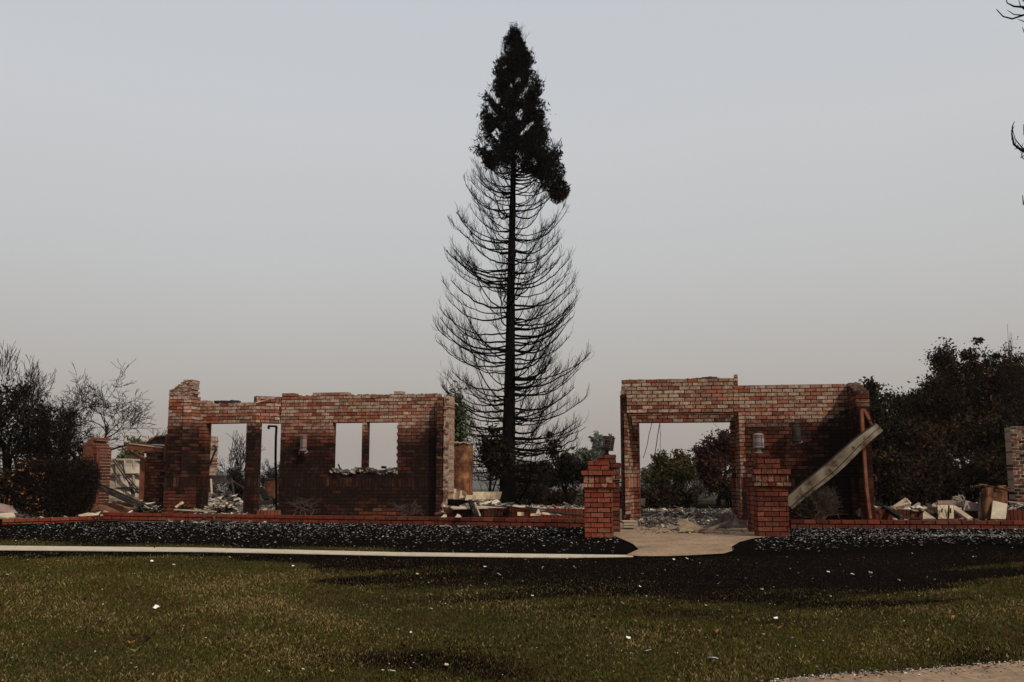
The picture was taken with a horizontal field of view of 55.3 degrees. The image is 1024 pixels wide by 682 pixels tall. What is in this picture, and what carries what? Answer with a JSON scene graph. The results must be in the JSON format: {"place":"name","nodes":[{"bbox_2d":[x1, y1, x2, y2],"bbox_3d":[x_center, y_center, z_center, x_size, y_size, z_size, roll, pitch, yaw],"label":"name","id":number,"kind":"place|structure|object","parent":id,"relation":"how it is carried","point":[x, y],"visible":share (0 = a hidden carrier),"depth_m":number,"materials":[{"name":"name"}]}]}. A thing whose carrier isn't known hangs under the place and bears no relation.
{"place":"outdoors","nodes":[
{"label":"outdoors","id":0,"kind":"place"},
{"bbox_2d":[126,435,165,512],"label":"side wall","id":1,"kind":"structure","parent":0,"point":[152,473],"depth_m":26.02,"materials":[{"name":"brick"}]},
{"bbox_2d":[173,504,202,512],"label":"dead shrub","id":2,"kind":"object","parent":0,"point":[183,507],"visible":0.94,"depth_m":23.19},
{"bbox_2d":[0,546,632,557],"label":"sidewalk","id":3,"kind":"structure","parent":0,"point":[138,549],"depth_m":14.64,"materials":[{"name":"concrete"}]},
{"bbox_2d":[0,468,970,487],"bbox_3d":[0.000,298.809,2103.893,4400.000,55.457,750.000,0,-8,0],"label":"hills","id":4,"kind":"structure","parent":0,"point":[476,484],"depth_m":1774.36,"materials":[{"name":"soil"}]},
{"bbox_2d":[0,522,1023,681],"bbox_3d":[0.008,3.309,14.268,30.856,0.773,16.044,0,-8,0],"label":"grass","id":5,"kind":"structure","parent":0,"point":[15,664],"depth_m":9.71,"materials":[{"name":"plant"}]},
{"bbox_2d":[0,488,1023,681],"bbox_3d":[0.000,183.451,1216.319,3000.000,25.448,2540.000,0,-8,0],"label":"ground","id":6,"kind":"structure","parent":0,"point":[710,501],"depth_m":12.05,"materials":[{"name":"plant"}]},
{"bbox_2d":[0,467,36,513],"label":"scorched shrub","id":7,"kind":"object","parent":6,"relation":"on","point":[5,482],"visible":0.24,"depth_m":27.39,"materials":[{"name":"black plant"}]},
{"bbox_2d":[0,377,39,445],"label":"broadleaf tree","id":8,"kind":"object","parent":6,"relation":"on","point":[10,406],"visible":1,"depth_m":27.14,"materials":[{"name":"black plant"}]},
{"bbox_2d":[0,341,56,510],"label":"bare tree","id":9,"kind":"object","parent":6,"relation":"on","point":[38,389],"visible":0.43,"depth_m":29.90,"materials":[{"name":"black plant"}]},
{"bbox_2d":[0,395,76,504],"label":"broadleaf tree","id":10,"kind":"object","parent":6,"relation":"on","point":[30,448],"visible":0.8,"depth_m":27.70,"materials":[{"name":"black plant"}]},
{"bbox_2d":[0,516,97,524],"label":"garden wall","id":11,"kind":"structure","parent":6,"relation":"on","point":[43,520],"depth_m":22.09,"materials":[{"name":"red brick"}]},
{"bbox_2d":[13,401,93,505],"bbox_3d":[-13.693,3.420,28.970,3.160,3.299,1.614,0,-8,0],"label":"broadleaf tree","id":12,"kind":"object","parent":6,"relation":"on","point":[74,445],"visible":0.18,"depth_m":28.87,"materials":[{"name":"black plant"}]},
{"bbox_2d":[4,449,104,517],"bbox_3d":[-11.427,3.586,24.240,3.011,1.766,1.884,0,-8,0],"label":"hedge","id":13,"kind":"object","parent":6,"relation":"on","point":[42,479],"visible":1,"depth_m":23.81,"materials":[{"name":"green plant"}]},
{"bbox_2d":[33,364,122,504],"bbox_3d":[-14.087,3.068,31.392,3.603,4.721,1.774,0,-8,0],"label":"bare tree","id":14,"kind":"object","parent":6,"relation":"on","point":[74,405],"visible":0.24,"depth_m":31.18,"materials":[{"name":"black plant"}]},
{"bbox_2d":[0,358,167,484],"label":"bare tree","id":15,"kind":"object","parent":6,"relation":"on","point":[103,413],"visible":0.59,"depth_m":29.27,"materials":[{"name":"black plant"}]},
{"bbox_2d":[79,437,111,514],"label":"brick pillar","id":16,"kind":"structure","parent":6,"relation":"on","point":[99,449],"depth_m":26.98,"materials":[{"name":"red brick"}]},
{"bbox_2d":[108,458,142,502],"bbox_3d":[-11.113,3.967,27.614,1.375,1.321,0.535,0,-8,0],"label":"garage door","id":17,"kind":"structure","parent":16,"relation":"attached to","point":[124,476],"depth_m":27.68,"materials":[{"name":"metal"}]},
{"bbox_2d":[110,475,138,488],"bbox_3d":[-11.131,3.985,27.725,1.341,0.421,0.307,0,-8,0],"label":"door section","id":18,"kind":"structure","parent":17,"relation":"in","point":[116,481],"depth_m":27.66,"materials":[{"name":"metal"}]},
{"bbox_2d":[110,458,139,474],"bbox_3d":[-11.133,3.570,27.787,1.305,0.486,0.303,0,-8,0],"label":"door section","id":19,"kind":"structure","parent":17,"relation":"in","point":[131,466],"depth_m":27.73,"materials":[{"name":"metal"}]},
{"bbox_2d":[108,488,142,502],"bbox_3d":[-11.121,4.378,27.670,1.361,0.436,0.305,0,-8,0],"label":"door section","id":20,"kind":"structure","parent":17,"relation":"in","point":[126,491],"depth_m":27.61,"materials":[{"name":"metal"}]},
{"bbox_2d":[0,502,260,522],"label":"rubble","id":21,"kind":"object","parent":6,"relation":"on","point":[143,509],"visible":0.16,"depth_m":23.78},
{"bbox_2d":[0,503,17,512],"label":"curved sheet","id":22,"kind":"object","parent":21,"relation":"on","point":[4,508],"visible":0.92,"depth_m":23.55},
{"bbox_2d":[84,502,134,512],"bbox_3d":[-9.965,4.166,24.192,1.406,0.326,0.390,0,-8,0],"label":"rusty sheet","id":23,"kind":"object","parent":21,"relation":"on","point":[110,507],"visible":0.68,"depth_m":24.22,"materials":[{"name":"metal"}]},
{"bbox_2d":[89,483,144,506],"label":"gutter beam","id":24,"kind":"structure","parent":21,"relation":"on","point":[119,495],"depth_m":24.04,"materials":[{"name":"metal"}]},
{"bbox_2d":[210,504,236,513],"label":"dead shrub","id":25,"kind":"object","parent":21,"relation":"on","point":[222,509],"visible":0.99,"depth_m":23.27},
{"bbox_2d":[116,435,152,458],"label":"broadleaf tree","id":26,"kind":"object","parent":6,"relation":"on","point":[127,453],"visible":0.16,"depth_m":62.02,"materials":[{"name":"green plant"}]},
{"bbox_2d":[208,436,218,494],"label":"broken column","id":27,"kind":"structure","parent":6,"relation":"on","point":[214,463],"depth_m":28.17,"materials":[{"name":"stone"}]},
{"bbox_2d":[209,430,264,491],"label":"bare tree","id":28,"kind":"object","parent":6,"relation":"on","point":[236,471],"visible":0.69,"depth_m":28.80,"materials":[{"name":"grey plant"}]},
{"bbox_2d":[220,470,260,498],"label":"scorched shrub","id":29,"kind":"object","parent":6,"relation":"on","point":[238,491],"visible":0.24,"depth_m":30.50,"materials":[{"name":"black plant"}]},
{"bbox_2d":[260,458,279,504],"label":"bare tree","id":30,"kind":"object","parent":6,"relation":"on","point":[270,475],"visible":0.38,"depth_m":29.38,"materials":[{"name":"grey plant"}]},
{"bbox_2d":[163,379,454,516],"bbox_3d":[-5.046,2.712,24.407,7.322,3.538,0.860,-1,-8,8],"label":"brick house ruin","id":31,"kind":"object","parent":6,"relation":"on","point":[422,472],"visible":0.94,"depth_m":24.38,"materials":[{"name":"brick"}]},
{"bbox_2d":[267,425,277,509],"bbox_3d":[-6.013,3.168,24.515,0.346,2.114,0.070,-1,-8,9],"label":"downspout","id":32,"kind":"object","parent":31,"relation":"attached to","point":[275,464],"visible":0.99,"depth_m":24.49,"materials":[{"name":"black metal"}]},
{"bbox_2d":[98,512,584,527],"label":"garden wall","id":33,"kind":"structure","parent":6,"relation":"on","point":[431,521],"depth_m":21.54,"materials":[{"name":"red brick"}]},
{"bbox_2d":[285,496,319,514],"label":"dead shrub","id":34,"kind":"object","parent":33,"relation":"on","point":[306,504],"visible":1,"depth_m":22.46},
{"bbox_2d":[387,499,423,515],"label":"dead shrub","id":35,"kind":"object","parent":33,"relation":"on","point":[409,513],"visible":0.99,"depth_m":21.51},
{"bbox_2d":[184,499,584,522],"bbox_3d":[-2.941,4.028,22.838,9.810,0.694,3.933,0,-8,0],"label":"rubble","id":36,"kind":"object","parent":6,"relation":"on","point":[498,502],"visible":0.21,"depth_m":22.61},
{"bbox_2d":[447,499,479,505],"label":"beam","id":37,"kind":"structure","parent":36,"relation":"on","point":[453,502],"depth_m":22.69,"materials":[{"name":"brown wood"}]},
{"bbox_2d":[468,499,477,516],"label":"beam","id":38,"kind":"structure","parent":36,"relation":"on","point":[472,508],"depth_m":21.54,"materials":[{"name":"grey wood"}]},
{"bbox_2d":[473,492,501,498],"bbox_3d":[-0.612,3.870,24.445,0.721,0.195,0.411,0,-8,0],"label":"board","id":39,"kind":"object","parent":36,"relation":"on","point":[488,495],"visible":0.89,"depth_m":24.52,"materials":[{"name":"brown wood"}]},
{"bbox_2d":[444,507,584,518],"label":"planter kerb","id":40,"kind":"structure","parent":36,"relation":"on","point":[485,513],"depth_m":21.69,"materials":[{"name":"red brick"}]},
{"bbox_2d":[450,505,524,508],"bbox_3d":[-0.548,3.762,22.093,1.708,0.083,0.402,0,-8,0],"label":"board","id":41,"kind":"object","parent":40,"relation":"on","point":[479,507],"visible":0.59,"depth_m":22.02,"materials":[{"name":"grey wood"}]},
{"bbox_2d":[482,504,583,516],"bbox_3d":[0.576,3.665,21.173,2.665,0.224,0.578,-5,-10,34],"label":"conduit","id":42,"kind":"object","parent":40,"relation":"on","point":[548,511],"visible":0.84,"depth_m":21.14,"materials":[{"name":"metal"}]},
{"bbox_2d":[446,380,479,441],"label":"broadleaf tree","id":43,"kind":"object","parent":6,"relation":"on","point":[460,434],"visible":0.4,"depth_m":28.06,"materials":[{"name":"green plant"}]},
{"bbox_2d":[454,441,474,499],"bbox_3d":[-1.296,3.557,25.149,0.698,1.962,0.698,0,-8,0],"label":"rusty tank","id":44,"kind":"object","parent":6,"relation":"on","point":[463,466],"visible":0.59,"depth_m":24.95,"materials":[{"name":"metal"}]},
{"bbox_2d":[474,421,524,500],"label":"broadleaf tree","id":45,"kind":"object","parent":6,"relation":"on","point":[492,452],"visible":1,"depth_m":29.86,"materials":[{"name":"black plant"}]},
{"bbox_2d":[1,522,1023,680],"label":"ash flakes","id":46,"kind":"object","parent":6,"relation":"on","point":[925,534],"visible":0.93,"depth_m":17.27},
{"bbox_2d":[432,21,593,504],"bbox_3d":[0.031,-2.579,33.685,5.541,17.969,5.090,0,-8,0],"label":"conifer tree","id":47,"kind":"object","parent":6,"relation":"on","point":[506,122],"visible":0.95,"depth_m":33.32,"materials":[{"name":"black plant"}]},
{"bbox_2d":[497,482,552,505],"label":"scorched shrub","id":48,"kind":"object","parent":6,"relation":"on","point":[524,499],"visible":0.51,"depth_m":35.20,"materials":[{"name":"black plant"}]},
{"bbox_2d":[515,460,559,503],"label":"broadleaf tree","id":49,"kind":"object","parent":6,"relation":"on","point":[527,468],"visible":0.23,"depth_m":38.04,"materials":[{"name":"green plant"}]},
{"bbox_2d":[538,485,583,505],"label":"scorched shrub","id":50,"kind":"object","parent":6,"relation":"on","point":[558,498],"visible":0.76,"depth_m":34.27,"materials":[{"name":"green plant"}]},
{"bbox_2d":[537,431,595,504],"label":"broadleaf tree","id":51,"kind":"object","parent":6,"relation":"on","point":[568,470],"visible":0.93,"depth_m":30.38,"materials":[{"name":"green plant"}]},
{"bbox_2d":[576,430,614,489],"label":"broadleaf tree","id":52,"kind":"object","parent":6,"relation":"on","point":[597,445],"visible":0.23,"depth_m":186.90,"materials":[{"name":"green plant"}]},
{"bbox_2d":[581,461,614,537],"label":"gate pillar","id":53,"kind":"structure","parent":6,"relation":"on","point":[597,485],"depth_m":16.88,"materials":[{"name":"red brick"}]},
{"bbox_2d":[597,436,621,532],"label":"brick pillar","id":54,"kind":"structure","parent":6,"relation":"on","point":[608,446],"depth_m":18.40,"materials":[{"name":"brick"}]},
{"bbox_2d":[640,454,669,493],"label":"broadleaf tree","id":55,"kind":"object","parent":6,"relation":"on","point":[643,486],"visible":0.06,"depth_m":127.12,"materials":[{"name":"green plant"}]},
{"bbox_2d":[640,484,673,508],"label":"scorched shrub","id":56,"kind":"object","parent":6,"relation":"on","point":[654,497],"visible":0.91,"depth_m":32.32,"materials":[{"name":"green plant"}]},
{"bbox_2d":[640,448,698,487],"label":"broadleaf tree","id":57,"kind":"object","parent":6,"relation":"on","point":[681,467],"visible":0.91,"depth_m":41.07,"materials":[{"name":"green plant"}]},
{"bbox_2d":[653,477,705,507],"bbox_3d":[5.710,5.287,33.499,1.784,1.266,1.314,-3,-8,20],"label":"scorched shrub","id":58,"kind":"object","parent":6,"relation":"on","point":[679,493],"visible":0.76,"depth_m":33.33,"materials":[{"name":"green plant"}]},
{"bbox_2d":[688,454,707,496],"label":"broadleaf tree","id":59,"kind":"object","parent":6,"relation":"on","point":[698,485],"visible":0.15,"depth_m":117.28,"materials":[{"name":"green plant"}]},
{"bbox_2d":[687,428,731,505],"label":"broadleaf tree","id":60,"kind":"object","parent":6,"relation":"on","point":[714,454],"visible":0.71,"depth_m":35.13,"materials":[{"name":"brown plant"}]},
{"bbox_2d":[710,468,731,508],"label":"scorched shrub","id":61,"kind":"object","parent":6,"relation":"on","point":[723,482],"visible":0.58,"depth_m":32.51,"materials":[{"name":"brown plant"}]},
{"bbox_2d":[441,502,1023,526],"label":"rubble","id":62,"kind":"object","parent":6,"relation":"on","point":[1018,506],"visible":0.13,"depth_m":20.90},
{"bbox_2d":[881,505,903,519],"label":"beam","id":63,"kind":"structure","parent":62,"relation":"on","point":[892,512],"depth_m":20.41,"materials":[{"name":"brown wood"}]},
{"bbox_2d":[937,504,953,519],"bbox_3d":[8.995,3.544,20.258,0.313,0.308,0.488,-3,-9,23],"label":"door panel","id":64,"kind":"structure","parent":62,"relation":"on","point":[945,511],"depth_m":20.21,"materials":[{"name":"brown wood"}]},
{"bbox_2d":[874,509,1023,520],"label":"planter kerb","id":65,"kind":"structure","parent":62,"relation":"on","point":[1013,515],"depth_m":20.66,"materials":[{"name":"red brick"}]},
{"bbox_2d":[951,494,964,508],"bbox_3d":[9.572,3.440,20.924,0.295,0.317,0.259,0,-8,0],"label":"cable tangle","id":66,"kind":"object","parent":62,"relation":"on","point":[960,503],"visible":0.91,"depth_m":20.86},
{"bbox_2d":[953,506,972,519],"bbox_3d":[9.275,3.547,20.154,0.112,0.286,0.535,2,-8,-12],"label":"board","id":67,"kind":"object","parent":62,"relation":"on","point":[962,513],"visible":1,"depth_m":20.11,"materials":[{"name":"brown wood"}]},
{"bbox_2d":[963,500,978,511],"bbox_3d":[9.710,3.490,20.679,0.387,0.238,0.125,0,-8,0],"label":"panel","id":68,"kind":"object","parent":62,"relation":"on","point":[970,506],"visible":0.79,"depth_m":20.65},
{"bbox_2d":[973,484,1010,518],"bbox_3d":[10.233,3.383,20.607,1.170,0.740,0.474,4,-9,-24],"label":"rusty cabinet","id":69,"kind":"object","parent":62,"relation":"on","point":[990,493],"visible":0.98,"depth_m":20.37,"materials":[{"name":"metal"}]},
{"bbox_2d":[977,492,981,518],"bbox_3d":[9.717,3.403,20.345,0.116,0.598,0.520,-5,-10,34],"label":"metal strip","id":70,"kind":"object","parent":69,"relation":"attached to","point":[979,501],"visible":1,"depth_m":20.29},
{"bbox_2d":[990,501,1006,519],"bbox_3d":[10.007,3.475,20.072,0.263,0.385,0.553,-6,-10,35],"label":"panel","id":71,"kind":"object","parent":62,"relation":"on","point":[998,510],"visible":1,"depth_m":20.05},
{"bbox_2d":[620,374,874,522],"bbox_3d":[5.133,2.403,21.894,5.616,3.454,1.846,-3,-9,23],"label":"brick house ruin","id":72,"kind":"object","parent":6,"relation":"on","point":[807,430],"visible":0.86,"depth_m":21.62,"materials":[{"name":"brick"}]},
{"bbox_2d":[743,433,774,531],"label":"gate pillar","id":73,"kind":"structure","parent":6,"relation":"on","point":[758,441],"depth_m":18.45,"materials":[{"name":"red brick"}]},
{"bbox_2d":[749,459,790,537],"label":"gate pillar","id":74,"kind":"structure","parent":6,"relation":"on","point":[771,511],"depth_m":16.79,"materials":[{"name":"red brick"}]},
{"bbox_2d":[791,481,848,519],"bbox_3d":[6.347,3.373,20.225,1.104,0.997,0.937,5,-9,-32],"label":"dead shrub","id":75,"kind":"object","parent":6,"relation":"on","point":[816,504],"visible":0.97,"depth_m":20.08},
{"bbox_2d":[854,376,915,449],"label":"broadleaf tree","id":76,"kind":"object","parent":6,"relation":"on","point":[878,409],"visible":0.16,"depth_m":30.73,"materials":[{"name":"green plant"}]},
{"bbox_2d":[871,420,925,505],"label":"broadleaf tree","id":77,"kind":"object","parent":6,"relation":"on","point":[885,438],"visible":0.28,"depth_m":27.90,"materials":[{"name":"green plant"}]},
{"bbox_2d":[884,387,920,505],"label":"broadleaf tree","id":78,"kind":"object","parent":6,"relation":"on","point":[902,397],"visible":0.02,"depth_m":33.86,"materials":[{"name":"green plant"}]},
{"bbox_2d":[789,519,1023,528],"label":"garden wall","id":79,"kind":"structure","parent":6,"relation":"on","point":[890,524],"depth_m":19.59,"materials":[{"name":"red brick"}]},
{"bbox_2d":[859,408,872,518],"bbox_3d":[7.282,2.488,19.927,0.265,2.229,0.100,0,-8,0],"label":"rusty post","id":80,"kind":"object","parent":79,"relation":"on","point":[863,412],"visible":0.88,"depth_m":19.90,"materials":[{"name":"red metal"}]},
{"bbox_2d":[788,423,882,508],"bbox_3d":[6.559,2.562,19.984,2.014,1.751,0.188,-3,-9,22],"label":"metal channel","id":81,"kind":"object","parent":80,"relation":"attached to","point":[830,466],"visible":0.98,"depth_m":19.93,"materials":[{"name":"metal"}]},
{"bbox_2d":[871,446,946,506],"bbox_3d":[10.037,3.729,25.927,2.536,1.872,2.112,-7,-10,39],"label":"scorched shrub","id":82,"kind":"object","parent":6,"relation":"on","point":[888,472],"visible":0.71,"depth_m":25.51,"materials":[{"name":"green plant"}]},
{"bbox_2d":[876,416,952,500],"bbox_3d":[11.857,3.567,28.182,2.120,2.814,2.380,-6,-10,38],"label":"broadleaf tree","id":83,"kind":"object","parent":6,"relation":"on","point":[936,441],"visible":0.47,"depth_m":27.75,"materials":[{"name":"green plant"}]},
{"bbox_2d":[876,450,963,505],"bbox_3d":[10.859,3.858,26.518,2.660,1.779,1.812,3,-8,-21],"label":"scorched shrub","id":84,"kind":"object","parent":6,"relation":"on","point":[934,496],"visible":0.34,"depth_m":26.14,"materials":[{"name":"brown plant"}]},
{"bbox_2d":[898,367,987,485],"bbox_3d":[14.485,3.189,32.529,3.023,4.760,2.828,0,-8,0],"label":"broadleaf tree","id":85,"kind":"object","parent":6,"relation":"on","point":[935,394],"visible":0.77,"depth_m":32.37,"materials":[{"name":"green plant"}]},
{"bbox_2d":[913,337,975,501],"bbox_3d":[14.949,2.813,34.161,2.653,5.944,3.203,0,-8,0],"label":"broadleaf tree","id":86,"kind":"object","parent":6,"relation":"on","point":[941,358],"visible":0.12,"depth_m":33.78,"materials":[{"name":"green plant"}]},
{"bbox_2d":[902,446,988,502],"bbox_3d":[11.706,3.825,26.730,2.423,1.895,1.728,3,-8,-20],"label":"scorched shrub","id":87,"kind":"object","parent":6,"relation":"on","point":[951,480],"visible":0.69,"depth_m":26.39,"materials":[{"name":"green plant"}]},
{"bbox_2d":[921,413,1013,463],"bbox_3d":[13.417,3.658,29.306,3.452,2.968,1.922,0,-8,0],"label":"broadleaf tree","id":88,"kind":"object","parent":6,"relation":"on","point":[961,438],"visible":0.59,"depth_m":29.13,"materials":[{"name":"green plant"}]},
{"bbox_2d":[926,361,1014,459],"bbox_3d":[15.660,3.145,33.371,4.090,5.122,2.899,7,-11,-41],"label":"broadleaf tree","id":89,"kind":"object","parent":6,"relation":"on","point":[982,405],"visible":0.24,"depth_m":32.67,"materials":[{"name":"green plant"}]},
{"bbox_2d":[935,450,1008,502],"bbox_3d":[12.512,3.889,26.825,2.738,1.794,2.228,-6,-10,37],"label":"scorched shrub","id":90,"kind":"object","parent":6,"relation":"on","point":[998,476],"visible":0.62,"depth_m":26.42,"materials":[{"name":"green plant"}]},
{"bbox_2d":[950,347,1023,425],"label":"broadleaf tree","id":91,"kind":"object","parent":6,"relation":"on","point":[972,366],"visible":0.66,"depth_m":32.35,"materials":[{"name":"green plant"}]},
{"bbox_2d":[966,445,1008,504],"bbox_3d":[13.803,3.866,27.287,2.592,1.969,2.417,1,-8,-10],"label":"scorched shrub","id":92,"kind":"object","parent":6,"relation":"on","point":[992,452],"visible":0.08,"depth_m":27.01,"materials":[{"name":"brown plant"}]},
{"bbox_2d":[970,336,1023,405],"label":"broadleaf tree","id":93,"kind":"object","parent":6,"relation":"on","point":[993,356],"visible":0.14,"depth_m":35.88,"materials":[{"name":"green plant"}]},
{"bbox_2d":[980,415,1023,459],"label":"broadleaf tree","id":94,"kind":"object","parent":6,"relation":"on","point":[996,428],"visible":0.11,"depth_m":27.72,"materials":[{"name":"green plant"}]},
{"bbox_2d":[994,324,1023,424],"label":"tree","id":95,"kind":"object","parent":6,"relation":"on","point":[1019,413],"visible":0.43,"depth_m":30.46,"materials":[{"name":"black plant"}]},
{"bbox_2d":[996,0,1023,204],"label":"bare tree","id":96,"kind":"object","parent":6,"relation":"on","point":[1021,149],"visible":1,"depth_m":13.53,"materials":[{"name":"black plant"}]},
{"bbox_2d":[1004,426,1023,504],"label":"brick chimney","id":97,"kind":"object","parent":6,"relation":"on","point":[1014,440],"visible":0.84,"depth_m":24.34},
{"bbox_3d":[-7.793,4.557,27.232,3.881,0.618,4.800,0,-8,0],"label":"rubble bed","id":98,"kind":"object","parent":6,"relation":"on","visible":0},
{"bbox_2d":[193,488,274,512],"bbox_3d":[-7.401,4.433,26.379,2.671,0.908,4.673,2,-8,-16],"label":"rubble","id":99,"kind":"object","parent":98,"relation":"on","point":[218,496],"visible":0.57,"depth_m":25.29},
{"bbox_2d":[209,475,243,494],"bbox_3d":[-8.141,4.119,27.906,1.128,0.569,0.464,0,-8,0],"label":"steel frame","id":100,"kind":"object","parent":99,"relation":"on","point":[219,479],"visible":0.69,"depth_m":27.89,"materials":[{"name":"metal"}]},
{"bbox_2d":[263,479,278,497],"bbox_3d":[-6.705,4.104,27.189,0.326,0.532,0.570,0,-8,0],"label":"rusty cabinet","id":101,"kind":"object","parent":99,"relation":"on","point":[269,486],"visible":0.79,"depth_m":26.94,"materials":[{"name":"metal"}]},
{"bbox_3d":[4.593,4.254,23.488,4.150,0.183,7.300,0,-8,0],"label":"rubble bed","id":102,"kind":"object","parent":6,"relation":"on","visible":0},
{"bbox_2d":[635,505,747,533],"bbox_3d":[4.430,4.037,22.167,3.342,0.393,9.430,-1,-8,7],"label":"rubble","id":103,"kind":"object","parent":102,"relation":"on","point":[668,516],"visible":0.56,"depth_m":23.14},
{"bbox_2d":[0,0,1023,473],"label":"sky","id":104,"kind":"structure","parent":0,"point":[244,200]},
{"bbox_2d":[613,517,766,555],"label":"path","id":105,"kind":"structure","parent":0,"point":[711,542],"depth_m":16.10,"materials":[{"name":"concrete"}]},
{"bbox_2d":[677,518,703,531],"bbox_3d":[3.403,3.498,18.670,0.519,0.226,1.549,-2,-8,11],"label":"curled sheet","id":106,"kind":"object","parent":105,"relation":"on","point":[687,525],"visible":1,"depth_m":18.61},
{"bbox_2d":[693,521,729,532],"bbox_3d":[3.803,3.513,18.484,0.076,0.166,1.326,-7,-10,40],"label":"strip","id":107,"kind":"object","parent":105,"relation":"on","point":[713,527],"visible":1,"depth_m":18.39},
{"bbox_2d":[704,511,747,527],"bbox_3d":[4.447,3.651,20.073,1.176,0.334,0.970,0,-8,0],"label":"crumpled cloth","id":108,"kind":"object","parent":105,"relation":"on","point":[733,519],"visible":0.82,"depth_m":19.80,"materials":[{"name":"fabric"}]},
{"bbox_2d":[771,661,1023,681],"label":"driveway","id":109,"kind":"structure","parent":0,"point":[1012,673],"depth_m":7.66,"materials":[{"name":"concrete"}]},
{"bbox_2d":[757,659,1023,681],"bbox_3d":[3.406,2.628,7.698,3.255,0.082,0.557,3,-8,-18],"label":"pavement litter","id":110,"kind":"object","parent":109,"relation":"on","point":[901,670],"visible":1,"depth_m":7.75,"materials":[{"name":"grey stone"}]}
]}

